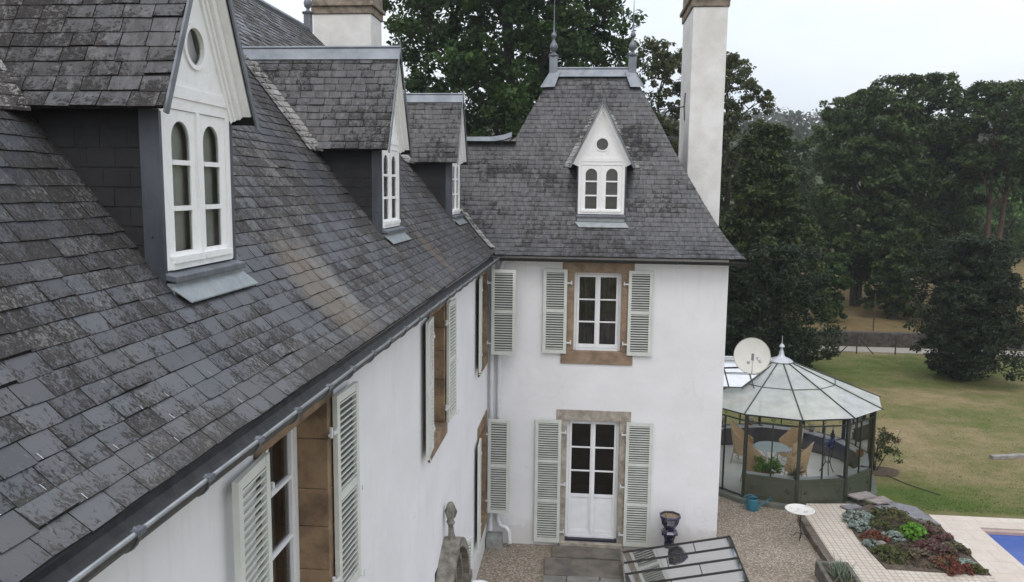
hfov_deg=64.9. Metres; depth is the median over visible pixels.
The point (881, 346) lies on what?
fence wire
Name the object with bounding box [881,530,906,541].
sedum plant
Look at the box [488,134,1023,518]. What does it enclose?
ground
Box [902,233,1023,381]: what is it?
yew tree
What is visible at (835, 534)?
paved path
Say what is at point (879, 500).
flagstone
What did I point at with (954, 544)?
mixed plant
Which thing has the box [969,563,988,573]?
moss mound
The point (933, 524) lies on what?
mixed plant
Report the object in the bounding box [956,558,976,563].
sedum plant
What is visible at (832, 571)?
stone trough
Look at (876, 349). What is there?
road
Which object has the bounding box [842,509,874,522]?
sedum plant
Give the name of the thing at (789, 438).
wicker chair
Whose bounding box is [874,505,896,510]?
flagstone
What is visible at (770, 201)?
cypress tree
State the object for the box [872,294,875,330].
fence post
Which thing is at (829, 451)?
plant stand
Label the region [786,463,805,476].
aloe pot
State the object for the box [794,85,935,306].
tree
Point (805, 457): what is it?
wicker chair
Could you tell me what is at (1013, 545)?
pool water
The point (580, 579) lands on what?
paving slab
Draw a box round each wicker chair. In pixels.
[730,420,753,462]
[740,443,766,481]
[777,423,803,461]
[783,442,813,476]
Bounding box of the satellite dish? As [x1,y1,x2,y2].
[724,338,770,374]
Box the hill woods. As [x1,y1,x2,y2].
[465,106,1005,172]
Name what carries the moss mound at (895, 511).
on the flower bed
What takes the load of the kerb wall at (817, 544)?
on the ground at (860, 318)
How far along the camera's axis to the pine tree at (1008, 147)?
46.48 m
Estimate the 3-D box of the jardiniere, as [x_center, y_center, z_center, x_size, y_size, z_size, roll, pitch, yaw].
[3.156,4.920,16.170,0.410,0.972,0.410,1,7,5]
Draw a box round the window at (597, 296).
[573,272,621,350]
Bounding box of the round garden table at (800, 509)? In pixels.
[785,504,814,541]
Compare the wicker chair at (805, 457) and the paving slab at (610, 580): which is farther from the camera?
the wicker chair at (805, 457)
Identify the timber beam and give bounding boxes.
[989,453,1023,459]
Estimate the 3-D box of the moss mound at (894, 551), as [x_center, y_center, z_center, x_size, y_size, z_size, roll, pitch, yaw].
[7.587,5.242,16.106,0.761,0.211,0.711,-3,8,-26]
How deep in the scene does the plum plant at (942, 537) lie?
16.83 m
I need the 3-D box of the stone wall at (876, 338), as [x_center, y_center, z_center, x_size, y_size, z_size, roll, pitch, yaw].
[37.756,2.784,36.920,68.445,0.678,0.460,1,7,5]
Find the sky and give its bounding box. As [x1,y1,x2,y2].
[264,0,1023,134]
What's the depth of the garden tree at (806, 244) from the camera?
48.26 m
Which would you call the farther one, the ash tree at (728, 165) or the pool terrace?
the ash tree at (728, 165)
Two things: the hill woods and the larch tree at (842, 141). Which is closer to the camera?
the larch tree at (842, 141)
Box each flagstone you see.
[840,504,862,509]
[848,491,876,499]
[863,496,892,504]
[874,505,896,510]
[887,502,940,524]
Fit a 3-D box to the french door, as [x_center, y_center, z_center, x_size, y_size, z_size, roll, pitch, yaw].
[1.655,3.886,16.676,1.070,2.540,0.080,1,7,5]
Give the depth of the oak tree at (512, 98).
28.85 m
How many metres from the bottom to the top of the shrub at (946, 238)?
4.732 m
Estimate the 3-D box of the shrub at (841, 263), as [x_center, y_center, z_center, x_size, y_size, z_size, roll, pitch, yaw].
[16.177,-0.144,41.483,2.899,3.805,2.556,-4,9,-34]
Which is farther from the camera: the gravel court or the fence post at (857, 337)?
the fence post at (857, 337)
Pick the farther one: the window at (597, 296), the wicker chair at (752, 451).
the wicker chair at (752, 451)
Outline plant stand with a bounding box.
[819,442,835,475]
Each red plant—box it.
[859,529,890,543]
[928,554,975,576]
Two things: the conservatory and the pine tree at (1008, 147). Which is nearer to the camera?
the conservatory
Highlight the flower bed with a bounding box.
[844,503,987,575]
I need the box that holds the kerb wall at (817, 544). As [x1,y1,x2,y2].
[798,515,834,560]
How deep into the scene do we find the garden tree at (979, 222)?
56.91 m
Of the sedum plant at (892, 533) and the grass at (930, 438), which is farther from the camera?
the grass at (930, 438)
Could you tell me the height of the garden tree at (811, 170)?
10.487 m
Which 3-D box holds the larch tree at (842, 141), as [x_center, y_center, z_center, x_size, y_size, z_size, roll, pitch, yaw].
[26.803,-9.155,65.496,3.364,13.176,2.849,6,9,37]
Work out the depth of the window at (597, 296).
16.32 m
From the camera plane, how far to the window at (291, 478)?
6.18 m
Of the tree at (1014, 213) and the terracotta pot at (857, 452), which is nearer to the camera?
the terracotta pot at (857, 452)
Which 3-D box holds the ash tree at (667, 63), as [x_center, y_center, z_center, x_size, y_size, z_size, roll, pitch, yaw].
[6.226,-4.299,37.006,4.747,14.398,5.246,1,7,5]
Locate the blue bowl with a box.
[822,439,835,447]
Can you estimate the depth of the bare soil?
21.41 m
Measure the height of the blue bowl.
0.170 m
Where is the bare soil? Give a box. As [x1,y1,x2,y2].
[872,466,898,476]
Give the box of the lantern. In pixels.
[830,424,834,439]
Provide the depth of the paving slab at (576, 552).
16.39 m
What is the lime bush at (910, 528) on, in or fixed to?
on the flower bed
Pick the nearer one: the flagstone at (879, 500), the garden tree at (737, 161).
the flagstone at (879, 500)
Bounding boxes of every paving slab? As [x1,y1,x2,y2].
[543,575,566,581]
[544,557,621,579]
[552,545,583,558]
[567,576,598,581]
[584,547,620,561]
[600,578,622,581]
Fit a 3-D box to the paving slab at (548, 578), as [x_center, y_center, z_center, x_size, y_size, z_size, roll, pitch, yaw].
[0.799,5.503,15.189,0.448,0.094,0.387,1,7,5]
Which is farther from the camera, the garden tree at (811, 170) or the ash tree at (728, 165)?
the garden tree at (811, 170)
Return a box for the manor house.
[0,0,747,581]
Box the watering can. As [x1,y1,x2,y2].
[742,494,771,511]
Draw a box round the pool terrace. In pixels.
[928,514,1023,581]
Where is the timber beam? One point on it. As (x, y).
(1007, 456)
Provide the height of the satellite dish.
0.892 m
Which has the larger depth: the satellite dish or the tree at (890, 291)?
the tree at (890, 291)
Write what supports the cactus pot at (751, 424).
on the conservatory
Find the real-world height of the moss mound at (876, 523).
0.232 m
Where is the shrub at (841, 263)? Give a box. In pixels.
[799,251,856,321]
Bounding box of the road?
[819,346,1023,355]
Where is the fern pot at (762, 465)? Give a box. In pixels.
[753,456,784,473]
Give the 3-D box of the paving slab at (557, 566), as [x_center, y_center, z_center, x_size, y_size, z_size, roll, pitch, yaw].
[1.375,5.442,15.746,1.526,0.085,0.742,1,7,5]
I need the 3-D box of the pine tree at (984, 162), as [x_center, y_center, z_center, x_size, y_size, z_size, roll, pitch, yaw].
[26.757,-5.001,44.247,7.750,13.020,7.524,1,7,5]
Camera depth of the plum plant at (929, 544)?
16.29 m
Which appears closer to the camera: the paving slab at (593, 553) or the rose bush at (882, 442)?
the paving slab at (593, 553)
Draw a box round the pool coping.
[982,529,1023,560]
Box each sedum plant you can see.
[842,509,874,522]
[847,520,874,531]
[861,538,879,547]
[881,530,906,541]
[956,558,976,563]
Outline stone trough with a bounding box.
[815,551,860,581]
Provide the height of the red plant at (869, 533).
0.182 m
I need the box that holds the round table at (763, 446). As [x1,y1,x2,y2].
[754,441,788,474]
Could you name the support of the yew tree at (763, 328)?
on the ground at (860, 318)
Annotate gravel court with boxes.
[476,496,821,581]
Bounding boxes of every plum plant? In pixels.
[909,538,959,558]
[912,525,953,541]
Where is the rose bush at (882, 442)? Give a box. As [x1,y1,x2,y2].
[873,426,902,470]
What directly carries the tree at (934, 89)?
on the ground at (860, 318)
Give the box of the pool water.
[988,534,1023,565]
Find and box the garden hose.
[887,475,939,494]
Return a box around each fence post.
[840,333,872,353]
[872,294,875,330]
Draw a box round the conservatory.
[718,336,883,509]
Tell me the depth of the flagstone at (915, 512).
18.23 m
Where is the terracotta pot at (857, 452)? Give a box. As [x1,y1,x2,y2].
[856,449,863,456]
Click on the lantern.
(832, 435)
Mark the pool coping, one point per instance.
(1004, 532)
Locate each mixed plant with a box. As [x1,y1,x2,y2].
[897,547,936,568]
[917,520,943,533]
[944,541,971,555]
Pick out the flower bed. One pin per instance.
(895, 566)
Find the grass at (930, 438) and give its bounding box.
[726,351,1023,514]
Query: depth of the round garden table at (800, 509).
17.23 m
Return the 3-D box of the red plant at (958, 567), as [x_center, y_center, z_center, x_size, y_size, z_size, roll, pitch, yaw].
[8.564,5.310,15.710,0.760,0.218,0.870,-1,8,-14]
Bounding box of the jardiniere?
[659,511,680,544]
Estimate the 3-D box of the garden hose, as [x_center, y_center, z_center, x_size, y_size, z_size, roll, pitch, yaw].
[10.142,4.924,20.456,0.099,0.023,1.556,-3,8,-28]
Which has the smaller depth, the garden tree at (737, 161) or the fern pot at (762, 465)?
the fern pot at (762, 465)
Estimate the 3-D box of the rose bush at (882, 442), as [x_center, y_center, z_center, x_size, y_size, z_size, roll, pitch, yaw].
[9.822,4.194,21.455,1.015,1.237,0.976,1,7,5]
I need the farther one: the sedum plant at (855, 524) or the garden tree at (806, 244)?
the garden tree at (806, 244)
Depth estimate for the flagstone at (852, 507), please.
18.54 m
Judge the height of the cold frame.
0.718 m
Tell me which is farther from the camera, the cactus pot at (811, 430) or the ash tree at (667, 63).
the ash tree at (667, 63)
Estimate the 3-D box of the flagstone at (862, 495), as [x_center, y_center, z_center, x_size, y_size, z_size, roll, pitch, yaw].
[8.265,4.845,19.051,0.617,0.042,0.336,-2,8,-19]
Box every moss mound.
[863,519,898,534]
[870,505,918,530]
[871,543,910,564]
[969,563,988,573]
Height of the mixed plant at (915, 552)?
0.237 m
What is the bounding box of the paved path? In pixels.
[805,503,997,581]
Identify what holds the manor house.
on the ground at (860, 318)
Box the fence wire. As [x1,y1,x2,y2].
[814,337,1023,349]
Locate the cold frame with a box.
[622,535,748,581]
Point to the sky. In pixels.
(807, 53)
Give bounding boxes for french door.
[565,420,619,538]
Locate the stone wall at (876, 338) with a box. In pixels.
[805,330,1023,350]
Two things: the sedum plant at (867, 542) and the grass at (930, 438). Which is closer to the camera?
the sedum plant at (867, 542)
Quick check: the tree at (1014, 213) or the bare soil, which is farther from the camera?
the tree at (1014, 213)
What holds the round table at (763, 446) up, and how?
on the conservatory
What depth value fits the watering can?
18.70 m
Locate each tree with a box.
[382,0,647,140]
[466,127,510,140]
[624,36,681,155]
[676,140,742,211]
[719,51,775,239]
[719,122,846,374]
[725,241,847,393]
[731,178,808,246]
[741,139,822,257]
[788,132,863,246]
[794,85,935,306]
[834,95,860,250]
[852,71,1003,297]
[855,227,932,319]
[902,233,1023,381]
[911,167,985,269]
[929,79,1023,239]
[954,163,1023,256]
[988,80,1023,182]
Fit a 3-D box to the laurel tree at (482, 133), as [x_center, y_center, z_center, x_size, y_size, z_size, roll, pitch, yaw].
[-1.861,-0.980,27.610,4.907,10.045,5.379,-3,8,-26]
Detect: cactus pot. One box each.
[748,417,755,426]
[806,424,816,433]
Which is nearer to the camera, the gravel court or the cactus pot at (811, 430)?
the gravel court
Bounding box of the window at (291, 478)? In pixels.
[265,427,299,581]
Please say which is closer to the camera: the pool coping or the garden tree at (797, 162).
the pool coping
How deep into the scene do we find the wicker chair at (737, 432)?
21.57 m
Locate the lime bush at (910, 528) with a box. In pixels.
[897,521,928,542]

